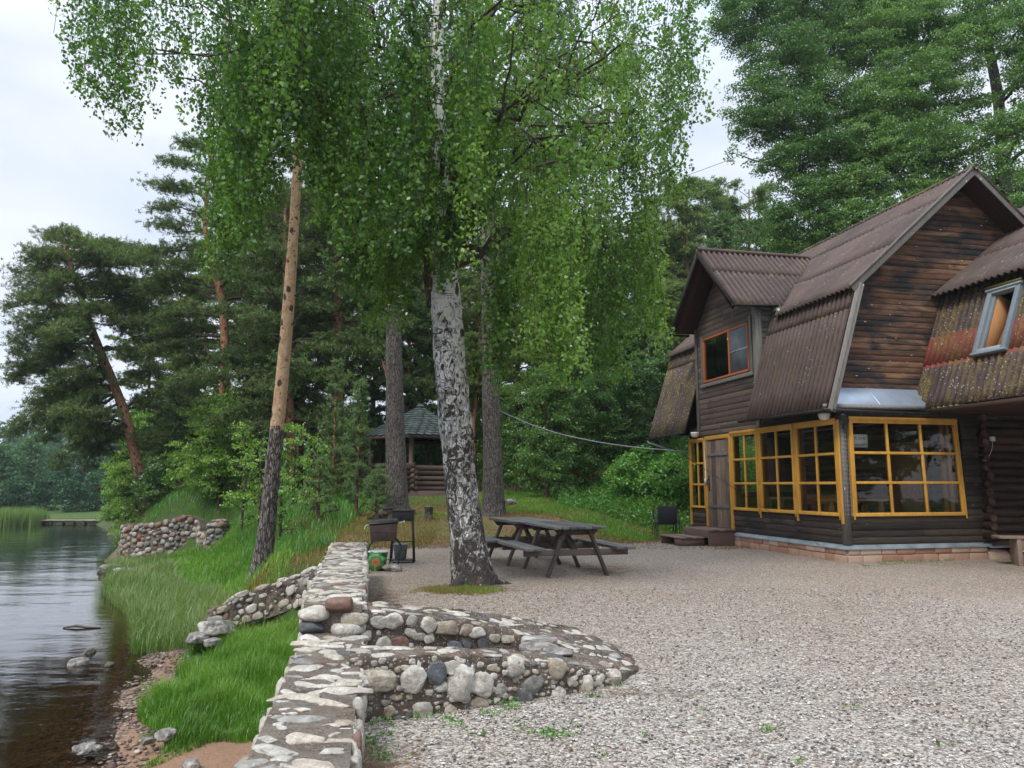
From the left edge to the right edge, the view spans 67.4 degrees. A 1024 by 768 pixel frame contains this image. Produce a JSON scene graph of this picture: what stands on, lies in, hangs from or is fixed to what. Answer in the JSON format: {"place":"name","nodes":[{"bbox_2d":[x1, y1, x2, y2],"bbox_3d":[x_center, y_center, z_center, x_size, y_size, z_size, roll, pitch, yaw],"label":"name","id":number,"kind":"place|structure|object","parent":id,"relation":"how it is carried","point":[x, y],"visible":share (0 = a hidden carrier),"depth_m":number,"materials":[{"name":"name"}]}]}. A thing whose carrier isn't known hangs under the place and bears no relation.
{"place":"outdoors","nodes":[
{"label":"outdoors","id":0,"kind":"place"},
{"bbox_2d":[0,518,156,767],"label":"water","id":1,"kind":"structure","parent":0,"point":[54,708],"depth_m":13.90,"materials":[{"name":"grey liquid"}]},
{"bbox_2d":[0,505,51,525],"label":"reeds","id":2,"kind":"object","parent":1,"relation":"on","point":[11,516],"visible":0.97,"depth_m":56.70,"materials":[{"name":"green plant"}]},
{"bbox_2d":[250,514,439,587],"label":"dry grass","id":3,"kind":"structure","parent":0,"point":[308,559],"depth_m":18.46,"materials":[{"name":"plant"}]},
{"bbox_2d":[229,453,686,573],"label":"lawn","id":4,"kind":"structure","parent":0,"point":[509,513],"depth_m":21.68,"materials":[{"name":"green plant"}]},
{"bbox_2d":[7,404,962,767],"bbox_3d":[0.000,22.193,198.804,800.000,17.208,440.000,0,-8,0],"label":"ground","id":5,"kind":"structure","parent":0,"point":[221,754],"depth_m":19.08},
{"bbox_2d":[0,442,34,506],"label":"tree","id":6,"kind":"object","parent":5,"relation":"on","point":[9,463],"visible":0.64,"depth_m":83.24,"materials":[{"name":"green plant"}]},
{"bbox_2d":[0,475,38,510],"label":"tree","id":7,"kind":"object","parent":5,"relation":"on","point":[18,493],"visible":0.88,"depth_m":74.88,"materials":[{"name":"green plant"}]},
{"bbox_2d":[5,433,57,504],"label":"tree","id":8,"kind":"object","parent":5,"relation":"on","point":[34,463],"visible":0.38,"depth_m":87.23,"materials":[{"name":"green plant"}]},
{"bbox_2d":[27,468,66,510],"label":"tree","id":9,"kind":"object","parent":5,"relation":"on","point":[46,496],"visible":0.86,"depth_m":76.82,"materials":[{"name":"green plant"}]},
{"bbox_2d":[49,475,93,512],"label":"tree","id":10,"kind":"object","parent":5,"relation":"on","point":[70,496],"visible":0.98,"depth_m":74.83,"materials":[{"name":"green plant"}]},
{"bbox_2d":[78,470,108,510],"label":"tree","id":11,"kind":"object","parent":5,"relation":"on","point":[95,477],"visible":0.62,"depth_m":76.83,"materials":[{"name":"green plant"}]},
{"bbox_2d":[0,222,214,516],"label":"leaning pine","id":12,"kind":"object","parent":5,"relation":"on","point":[85,389],"visible":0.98,"depth_m":32.87,"materials":[{"name":"green plant"}]},
{"bbox_2d":[106,495,143,546],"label":"leafy shrub","id":13,"kind":"object","parent":5,"relation":"on","point":[123,505],"visible":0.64,"depth_m":31.59,"materials":[{"name":"green plant"}]},
{"bbox_2d":[96,404,164,534],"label":"leafy shrub","id":14,"kind":"object","parent":5,"relation":"on","point":[118,473],"visible":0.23,"depth_m":40.91,"materials":[{"name":"green plant"}]},
{"bbox_2d":[92,644,196,767],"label":"beach pebbles","id":15,"kind":"object","parent":5,"relation":"on","point":[140,730],"visible":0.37,"depth_m":9.73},
{"bbox_2d":[103,274,190,409],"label":"forest pine","id":16,"kind":"object","parent":5,"relation":"on","point":[127,360],"visible":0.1,"depth_m":47.42,"materials":[{"name":"green plant"}]},
{"bbox_2d":[130,370,168,514],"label":"young pine","id":17,"kind":"object","parent":5,"relation":"on","point":[152,419],"visible":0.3,"depth_m":36.96,"materials":[{"name":"green plant"}]},
{"bbox_2d":[125,455,175,511],"bbox_3d":[-14.648,4.237,31.411,2.075,2.707,2.147,6,-9,-38],"label":"leafy shrub","id":18,"kind":"object","parent":5,"relation":"on","point":[150,491],"visible":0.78,"depth_m":31.25,"materials":[{"name":"green plant"}]},
{"bbox_2d":[118,515,206,559],"bbox_3d":[-13.288,6.056,29.097,7.002,2.235,2.287,-7,-10,44],"label":"cobble bastion","id":19,"kind":"object","parent":5,"relation":"on","point":[171,534],"visible":0.48,"depth_m":28.46,"materials":[{"name":"grey stone"}]},
{"bbox_2d":[98,516,250,653],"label":"bank grass","id":20,"kind":"structure","parent":5,"relation":"on","point":[159,608],"depth_m":17.22,"materials":[{"name":"green plant"}]},
{"bbox_2d":[157,440,202,493],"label":"leafy shrub","id":21,"kind":"object","parent":5,"relation":"on","point":[170,479],"visible":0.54,"depth_m":30.25,"materials":[{"name":"green plant"}]},
{"bbox_2d":[150,406,214,504],"bbox_3d":[-15.017,3.501,35.931,4.063,5.311,3.323,-4,-9,29],"label":"leafy shrub","id":22,"kind":"object","parent":5,"relation":"on","point":[174,419],"visible":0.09,"depth_m":35.30,"materials":[{"name":"green plant"}]},
{"bbox_2d":[153,289,220,417],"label":"forest pine","id":23,"kind":"object","parent":5,"relation":"on","point":[191,302],"visible":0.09,"depth_m":42.56,"materials":[{"name":"green plant"}]},
{"bbox_2d":[125,131,293,487],"bbox_3d":[-12.269,-3.135,30.630,7.986,16.589,6.033,0,-8,0],"label":"forked pine","id":24,"kind":"object","parent":5,"relation":"on","point":[156,289],"visible":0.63,"depth_m":30.73,"materials":[{"name":"green plant"}]},
{"bbox_2d":[132,613,299,767],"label":"tall grass","id":25,"kind":"structure","parent":5,"relation":"on","point":[234,681],"depth_m":9.82,"materials":[{"name":"green plant"}]},
{"bbox_2d":[197,620,234,636],"bbox_3d":[-5.088,4.239,13.314,0.612,0.290,0.463,7,-10,-42],"label":"rock","id":26,"kind":"object","parent":25,"relation":"on","point":[215,628],"visible":0.84,"depth_m":13.18,"materials":[{"name":"grey stone"}]},
{"bbox_2d":[204,519,229,549],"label":"stone pier","id":27,"kind":"structure","parent":5,"relation":"on","point":[216,531],"depth_m":26.04,"materials":[{"name":"grey stone"}]},
{"bbox_2d":[175,386,262,509],"bbox_3d":[-10.837,2.358,28.989,3.377,4.743,2.680,0,-8,0],"label":"leafy shrub","id":28,"kind":"object","parent":5,"relation":"on","point":[217,465],"visible":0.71,"depth_m":28.60,"materials":[{"name":"green plant"}]},
{"bbox_2d":[150,503,294,638],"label":"bank grass","id":29,"kind":"structure","parent":5,"relation":"on","point":[217,556],"depth_m":20.59,"materials":[{"name":"green plant"}]},
{"bbox_2d":[219,420,266,531],"bbox_3d":[-8.395,3.014,24.127,1.758,3.764,1.557,0,-8,0],"label":"leafy shrub","id":30,"kind":"object","parent":5,"relation":"on","point":[245,442],"visible":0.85,"depth_m":24.31,"materials":[{"name":"green plant"}]},
{"bbox_2d":[167,204,327,484],"bbox_3d":[-11.431,-1.733,34.427,7.742,13.183,7.222,2,-8,-17],"label":"dense pine","id":31,"kind":"object","parent":5,"relation":"on","point":[195,360],"visible":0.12,"depth_m":33.97,"materials":[{"name":"green plant"}]},
{"bbox_2d":[238,436,267,524],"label":"leafy shrub","id":32,"kind":"object","parent":5,"relation":"on","point":[255,465],"visible":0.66,"depth_m":22.28,"materials":[{"name":"green plant"}]},
{"bbox_2d":[133,481,381,594],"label":"slope grass","id":33,"kind":"structure","parent":5,"relation":"on","point":[305,540],"depth_m":20.94,"materials":[{"name":"green plant"}]},
{"bbox_2d":[202,566,317,644],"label":"ruined wall","id":34,"kind":"structure","parent":5,"relation":"on","point":[264,601],"depth_m":13.95,"materials":[{"name":"stone"}]},
{"bbox_2d":[0,393,527,478],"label":"forest","id":35,"kind":"object","parent":5,"relation":"on","point":[13,440],"visible":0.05,"depth_m":181.68,"materials":[{"name":"green plant"}]},
{"bbox_2d":[179,0,381,590],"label":"tall slender pine","id":36,"kind":"object","parent":5,"relation":"on","point":[265,539],"visible":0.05,"depth_m":16.61,"materials":[{"name":"brown plant"}]},
{"bbox_2d":[261,477,303,542],"bbox_3d":[-5.711,3.240,19.206,1.153,1.817,0.907,0,-8,0],"label":"leafy shrub","id":37,"kind":"object","parent":5,"relation":"on","point":[287,510],"visible":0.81,"depth_m":19.21,"materials":[{"name":"green plant"}]},
{"bbox_2d":[179,184,406,489],"bbox_3d":[-8.224,-1.674,29.623,8.330,11.964,7.549,3,-8,-20],"label":"dense pine","id":38,"kind":"object","parent":5,"relation":"on","point":[260,402],"visible":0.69,"depth_m":28.43,"materials":[{"name":"green plant"}]},
{"bbox_2d":[279,422,323,507],"bbox_3d":[-6.570,2.585,23.373,1.546,2.888,1.444,-4,-8,26],"label":"leafy shrub","id":39,"kind":"object","parent":5,"relation":"on","point":[293,476],"visible":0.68,"depth_m":23.35,"materials":[{"name":"green plant"}]},
{"bbox_2d":[233,542,373,767],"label":"retaining wall","id":40,"kind":"structure","parent":5,"relation":"on","point":[314,717],"depth_m":4.26,"materials":[{"name":"stone"}]},
{"bbox_2d":[264,281,346,489],"bbox_3d":[-8.464,0.056,30.816,3.639,8.741,4.164,-1,-6,10],"label":"forest pine","id":41,"kind":"object","parent":5,"relation":"on","point":[309,406],"visible":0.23,"depth_m":30.75,"materials":[{"name":"green plant"}]},
{"bbox_2d":[292,441,336,511],"bbox_3d":[-5.631,2.715,21.760,1.260,2.217,1.363,0,-8,0],"label":"leafy shrub","id":42,"kind":"object","parent":5,"relation":"on","point":[306,459],"visible":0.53,"depth_m":21.87,"materials":[{"name":"green plant"}]},
{"bbox_2d":[297,455,342,520],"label":"young pine","id":43,"kind":"object","parent":5,"relation":"on","point":[320,471],"visible":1,"depth_m":20.37,"materials":[{"name":"green plant"}]},
{"bbox_2d":[214,120,435,487],"bbox_3d":[-7.016,-3.627,31.508,9.444,16.250,7.654,2,-8,-17],"label":"dense pine","id":44,"kind":"object","parent":5,"relation":"on","point":[370,352],"visible":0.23,"depth_m":30.53,"materials":[{"name":"green plant"}]},
{"bbox_2d":[312,356,354,494],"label":"young pine","id":45,"kind":"object","parent":5,"relation":"on","point":[337,390],"visible":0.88,"depth_m":25.49,"materials":[{"name":"green plant"}]},
{"bbox_2d":[314,280,385,488],"bbox_3d":[-6.511,-0.181,33.541,3.787,10.006,4.066,0,-8,4],"label":"forest pine","id":46,"kind":"object","parent":5,"relation":"on","point":[374,411],"visible":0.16,"depth_m":32.88,"materials":[{"name":"green plant"}]},
{"bbox_2d":[337,378,375,516],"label":"young pine","id":47,"kind":"object","parent":5,"relation":"on","point":[352,452],"visible":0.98,"depth_m":21.21,"materials":[{"name":"green plant"}]},
{"bbox_2d":[359,463,393,519],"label":"young pine","id":48,"kind":"object","parent":5,"relation":"on","point":[375,483],"visible":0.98,"depth_m":20.23,"materials":[{"name":"green plant"}]},
{"bbox_2d":[47,0,720,586],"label":"weeping birch","id":49,"kind":"object","parent":5,"relation":"on","point":[433,188],"visible":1,"depth_m":10.76,"materials":[{"name":"green plant"}]},
{"bbox_2d":[367,305,422,519],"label":"broken pine","id":50,"kind":"object","parent":5,"relation":"on","point":[395,455],"visible":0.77,"depth_m":21.33,"materials":[{"name":"grey plant"}]},
{"bbox_2d":[367,258,436,411],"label":"forest pine","id":51,"kind":"object","parent":5,"relation":"on","point":[429,334],"visible":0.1,"depth_m":35.17,"materials":[{"name":"green plant"}]},
{"bbox_2d":[372,282,442,464],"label":"forest pine","id":52,"kind":"object","parent":5,"relation":"on","point":[409,396],"visible":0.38,"depth_m":33.27,"materials":[{"name":"green plant"}]},
{"bbox_2d":[359,404,477,495],"bbox_3d":[-3.530,2.547,29.419,4.834,3.590,4.418,3,-8,-25],"label":"log gazebo","id":53,"kind":"object","parent":5,"relation":"on","point":[421,423],"visible":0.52,"depth_m":27.79,"materials":[{"name":"brown wood"}]},
{"bbox_2d":[419,230,517,357],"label":"forest pine","id":54,"kind":"object","parent":5,"relation":"on","point":[468,283],"visible":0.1,"depth_m":34.43,"materials":[{"name":"green plant"}]},
{"bbox_2d":[429,356,508,488],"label":"young aspen","id":55,"kind":"object","parent":5,"relation":"on","point":[479,430],"visible":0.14,"depth_m":32.58,"materials":[{"name":"green plant"}]},
{"bbox_2d":[428,258,529,482],"bbox_3d":[-1.256,-0.300,32.059,4.823,9.806,4.138,5,-11,-32],"label":"forest pine","id":56,"kind":"object","parent":5,"relation":"on","point":[470,277],"visible":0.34,"depth_m":31.79,"materials":[{"name":"green plant"}]},
{"bbox_2d":[287,467,755,549],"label":"fallen needles","id":57,"kind":"object","parent":5,"relation":"on","point":[655,539],"visible":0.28,"depth_m":20.19,"materials":[{"name":"brown plant"}]},
{"bbox_2d":[499,382,544,491],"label":"young aspen","id":58,"kind":"object","parent":5,"relation":"on","point":[515,443],"visible":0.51,"depth_m":29.28,"materials":[{"name":"green plant"}]},
{"bbox_2d":[398,0,653,516],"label":"grey barked pine","id":59,"kind":"object","parent":5,"relation":"on","point":[493,502],"visible":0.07,"depth_m":21.88,"materials":[{"name":"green plant"}]},
{"bbox_2d":[500,258,582,489],"bbox_3d":[1.121,-0.399,31.068,3.875,9.708,4.435,1,-7,2],"label":"forest pine","id":60,"kind":"object","parent":5,"relation":"on","point":[513,374],"visible":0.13,"depth_m":30.30,"materials":[{"name":"green plant"}]},
{"bbox_2d":[504,361,584,498],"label":"young aspen","id":61,"kind":"object","parent":5,"relation":"on","point":[540,452],"visible":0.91,"depth_m":26.33,"materials":[{"name":"green plant"}]},
{"bbox_2d":[537,309,620,481],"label":"forest pine","id":62,"kind":"object","parent":5,"relation":"on","point":[578,369],"visible":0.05,"depth_m":30.84,"materials":[{"name":"green plant"}]},
{"bbox_2d":[204,364,961,488],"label":"wood undergrowth","id":63,"kind":"object","parent":5,"relation":"on","point":[749,439],"visible":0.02,"depth_m":41.01,"materials":[{"name":"green plant"}]},
{"bbox_2d":[556,369,631,488],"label":"young aspen","id":64,"kind":"object","parent":5,"relation":"on","point":[592,400],"visible":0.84,"depth_m":27.29,"materials":[{"name":"green plant"}]},
{"bbox_2d":[581,277,654,450],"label":"forest pine","id":65,"kind":"object","parent":5,"relation":"on","point":[623,346],"visible":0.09,"depth_m":33.32,"materials":[{"name":"green plant"}]},
{"bbox_2d":[601,444,658,497],"bbox_3d":[3.904,2.857,24.587,1.990,1.879,1.578,-4,-9,28],"label":"bank shrub","id":66,"kind":"object","parent":5,"relation":"on","point":[627,477],"visible":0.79,"depth_m":24.54,"materials":[{"name":"green plant"}]},
{"bbox_2d":[594,357,671,464],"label":"young aspen","id":67,"kind":"object","parent":5,"relation":"on","point":[632,389],"visible":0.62,"depth_m":27.80,"materials":[{"name":"green plant"}]},
{"bbox_2d":[602,203,684,417],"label":"forest pine","id":68,"kind":"object","parent":5,"relation":"on","point":[670,235],"visible":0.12,"depth_m":42.03,"materials":[{"name":"green plant"}]},
{"bbox_2d":[621,280,671,442],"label":"forest pine","id":69,"kind":"object","parent":5,"relation":"on","point":[648,350],"visible":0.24,"depth_m":33.00,"materials":[{"name":"green plant"}]},
{"bbox_2d":[550,436,756,531],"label":"bank weeds","id":70,"kind":"object","parent":5,"relation":"on","point":[565,498],"visible":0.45,"depth_m":24.23,"materials":[{"name":"green plant"}]},
{"bbox_2d":[630,270,690,441],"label":"forest pine","id":71,"kind":"object","parent":5,"relation":"on","point":[668,291],"visible":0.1,"depth_m":34.60,"materials":[{"name":"green plant"}]},
{"bbox_2d":[635,450,688,497],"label":"bank shrub","id":72,"kind":"object","parent":5,"relation":"on","point":[670,466],"visible":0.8,"depth_m":23.85,"materials":[{"name":"green plant"}]},
{"bbox_2d":[639,348,689,442],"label":"young aspen","id":73,"kind":"object","parent":5,"relation":"on","point":[659,386],"visible":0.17,"depth_m":28.54,"materials":[{"name":"green plant"}]},
{"bbox_2d":[652,506,679,538],"bbox_3d":[4.167,3.749,20.804,0.642,0.900,0.631,0,-8,1],"label":"garden chair","id":74,"kind":"object","parent":5,"relation":"on","point":[666,515],"visible":0.92,"depth_m":20.56,"materials":[{"name":"black fabric"}]},
{"bbox_2d":[631,173,715,441],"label":"forest pine","id":75,"kind":"object","parent":5,"relation":"on","point":[679,256],"visible":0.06,"depth_m":44.72,"materials":[{"name":"green plant"}]},
{"bbox_2d":[668,469,695,507],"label":"bank shrub","id":76,"kind":"object","parent":5,"relation":"on","point":[683,483],"visible":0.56,"depth_m":23.11,"materials":[{"name":"green plant"}]},
{"bbox_2d":[657,175,710,345],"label":"forest pine","id":77,"kind":"object","parent":5,"relation":"on","point":[683,232],"visible":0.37,"depth_m":42.45,"materials":[{"name":"green plant"}]},
{"bbox_2d":[682,175,738,290],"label":"forest pine","id":78,"kind":"object","parent":5,"relation":"on","point":[716,202],"visible":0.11,"depth_m":47.64,"materials":[{"name":"green plant"}]},
{"bbox_2d":[700,210,745,250],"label":"forest pine","id":79,"kind":"object","parent":5,"relation":"on","point":[720,226],"visible":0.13,"depth_m":42.42,"materials":[{"name":"green plant"}]},
{"bbox_2d":[711,175,781,310],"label":"forest pine","id":80,"kind":"object","parent":5,"relation":"on","point":[758,194],"visible":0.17,"depth_m":46.33,"materials":[{"name":"green plant"}]},
{"bbox_2d":[698,0,898,253],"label":"alder tree","id":81,"kind":"object","parent":5,"relation":"on","point":[803,46],"visible":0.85,"depth_m":29.23,"materials":[{"name":"green plant"}]},
{"bbox_2d":[644,164,1023,562],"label":"log house","id":82,"kind":"structure","parent":5,"relation":"on","point":[858,355],"depth_m":15.89,"materials":[{"name":"wood"}]},
{"bbox_2d":[688,438,705,510],"bbox_3d":[4.934,2.387,20.335,0.105,1.875,0.860,2,-8,-13],"label":"window","id":83,"kind":"structure","parent":82,"relation":"in","point":[691,464],"depth_m":20.42,"materials":[{"name":"yellow paint"}]},
{"bbox_2d":[706,439,730,527],"bbox_3d":[5.155,2.482,19.239,0.120,2.160,1.146,2,-8,-13],"label":"door","id":84,"kind":"structure","parent":82,"relation":"in","point":[717,455],"depth_m":19.23,"materials":[{"name":"brown wood"}]},
{"bbox_2d":[702,322,749,382],"bbox_3d":[5.308,-0.740,19.126,0.100,1.160,2.280,2,-8,-13],"label":"dormer window","id":85,"kind":"structure","parent":82,"relation":"in","point":[737,337],"depth_m":18.59,"materials":[{"name":"orange paint"}]},
{"bbox_2d":[729,428,759,513],"bbox_3d":[5.474,2.052,18.021,0.105,1.935,1.220,2,-8,-13],"label":"window","id":86,"kind":"structure","parent":82,"relation":"in","point":[733,434],"depth_m":18.09,"materials":[{"name":"yellow paint"}]},
{"bbox_2d":[756,424,796,516],"bbox_3d":[5.776,1.882,16.726,0.105,1.935,1.380,2,-8,-13],"label":"window","id":87,"kind":"structure","parent":82,"relation":"in","point":[775,429],"depth_m":16.78,"materials":[{"name":"yellow paint"}]},
{"bbox_2d":[792,418,840,519],"bbox_3d":[6.097,1.700,15.345,0.105,1.935,1.400,2,-8,-13],"label":"window","id":88,"kind":"structure","parent":82,"relation":"in","point":[831,421],"depth_m":15.39,"materials":[{"name":"yellow paint"}]},
{"bbox_2d":[846,416,967,519],"bbox_3d":[7.672,1.637,14.946,2.543,1.955,0.175,2,-8,-13],"label":"window","id":89,"kind":"structure","parent":82,"relation":"in","point":[945,453],"depth_m":15.00,"materials":[{"name":"yellow paint"}]},
{"bbox_2d":[889,441,931,511],"bbox_3d":[8.778,2.268,16.997,0.090,1.960,1.150,2,-8,-13],"label":"pine door","id":90,"kind":"structure","parent":82,"relation":"in","point":[906,497],"depth_m":16.99,"materials":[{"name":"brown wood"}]},
{"bbox_2d":[970,277,1023,356],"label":"roof window","id":91,"kind":"structure","parent":82,"relation":"in","point":[998,316],"depth_m":14.31,"materials":[{"name":"white wood"}]},
{"bbox_2d":[726,156,1023,252],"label":"understorey tree","id":92,"kind":"object","parent":5,"relation":"on","point":[758,233],"visible":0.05,"depth_m":34.12,"materials":[{"name":"green plant"}]},
{"bbox_2d":[822,0,1004,235],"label":"alder tree","id":93,"kind":"object","parent":5,"relation":"on","point":[894,150],"visible":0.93,"depth_m":28.76,"materials":[{"name":"green plant"}]},
{"bbox_2d":[941,0,1023,208],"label":"grey trunked tree","id":94,"kind":"object","parent":5,"relation":"on","point":[1002,128],"visible":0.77,"depth_m":28.56,"materials":[{"name":"green plant"}]},
{"bbox_2d":[0,0,1023,468],"label":"sky","id":95,"kind":"structure","parent":0,"point":[58,164],"materials":[{"name":"white"}]},
{"bbox_2d":[478,446,694,540],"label":"lawn","id":96,"kind":"structure","parent":0,"point":[531,498],"depth_m":22.63,"materials":[{"name":"green plant"}]},
{"bbox_2d":[362,540,1023,767],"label":"gravel yard","id":97,"kind":"structure","parent":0,"point":[993,586],"depth_m":6.40,"materials":[{"name":"grey gravel"}]},
{"bbox_2d":[364,518,404,564],"bbox_3d":[-2.271,2.829,13.646,0.710,0.866,0.424,1,-8,-8],"label":"charcoal grill","id":98,"kind":"object","parent":97,"relation":"on","point":[381,530],"visible":0.85,"depth_m":13.50,"materials":[{"name":"brown metal"}]},
{"bbox_2d":[383,507,414,562],"bbox_3d":[-2.132,2.852,14.497,0.615,1.031,0.380,1,-8,-4],"label":"tall grill","id":99,"kind":"object","parent":97,"relation":"on","point":[403,515],"visible":0.78,"depth_m":14.39,"materials":[{"name":"metal"}]},
{"bbox_2d":[402,582,497,595],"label":"dry tuft","id":100,"kind":"object","parent":97,"relation":"on","point":[435,589],"visible":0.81,"depth_m":10.39,"materials":[{"name":"green plant"}]},
{"bbox_2d":[345,601,638,722],"bbox_3d":[-0.159,2.038,5.959,2.781,0.603,1.720,4,-9,-28],"label":"walled pit","id":101,"kind":"object","parent":97,"relation":"on","point":[410,660],"visible":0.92,"depth_m":5.27,"materials":[{"name":"stone"}]},
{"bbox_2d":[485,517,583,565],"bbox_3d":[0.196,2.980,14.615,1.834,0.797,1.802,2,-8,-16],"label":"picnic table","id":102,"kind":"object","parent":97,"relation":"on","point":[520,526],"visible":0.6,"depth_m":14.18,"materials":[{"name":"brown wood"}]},
{"bbox_2d":[497,521,635,577],"bbox_3d":[0.859,2.749,12.862,1.834,0.797,1.802,2,-8,-15],"label":"picnic table","id":103,"kind":"object","parent":97,"relation":"on","point":[564,529],"visible":1,"depth_m":12.33,"materials":[{"name":"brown wood"}]},
{"bbox_2d":[364,678,949,763],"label":"weeds","id":104,"kind":"object","parent":97,"relation":"on","point":[550,732],"visible":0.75,"depth_m":4.50,"materials":[{"name":"green plant"}]},
{"bbox_2d":[660,526,735,545],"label":"wooden steps","id":105,"kind":"structure","parent":97,"relation":"on","point":[700,536],"depth_m":18.34,"materials":[{"name":"brown wood"}]},
{"bbox_2d":[991,535,1023,565],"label":"plank bench","id":106,"kind":"object","parent":97,"relation":"on","point":[1016,542],"visible":0.99,"depth_m":13.87,"materials":[{"name":"brown wood"}]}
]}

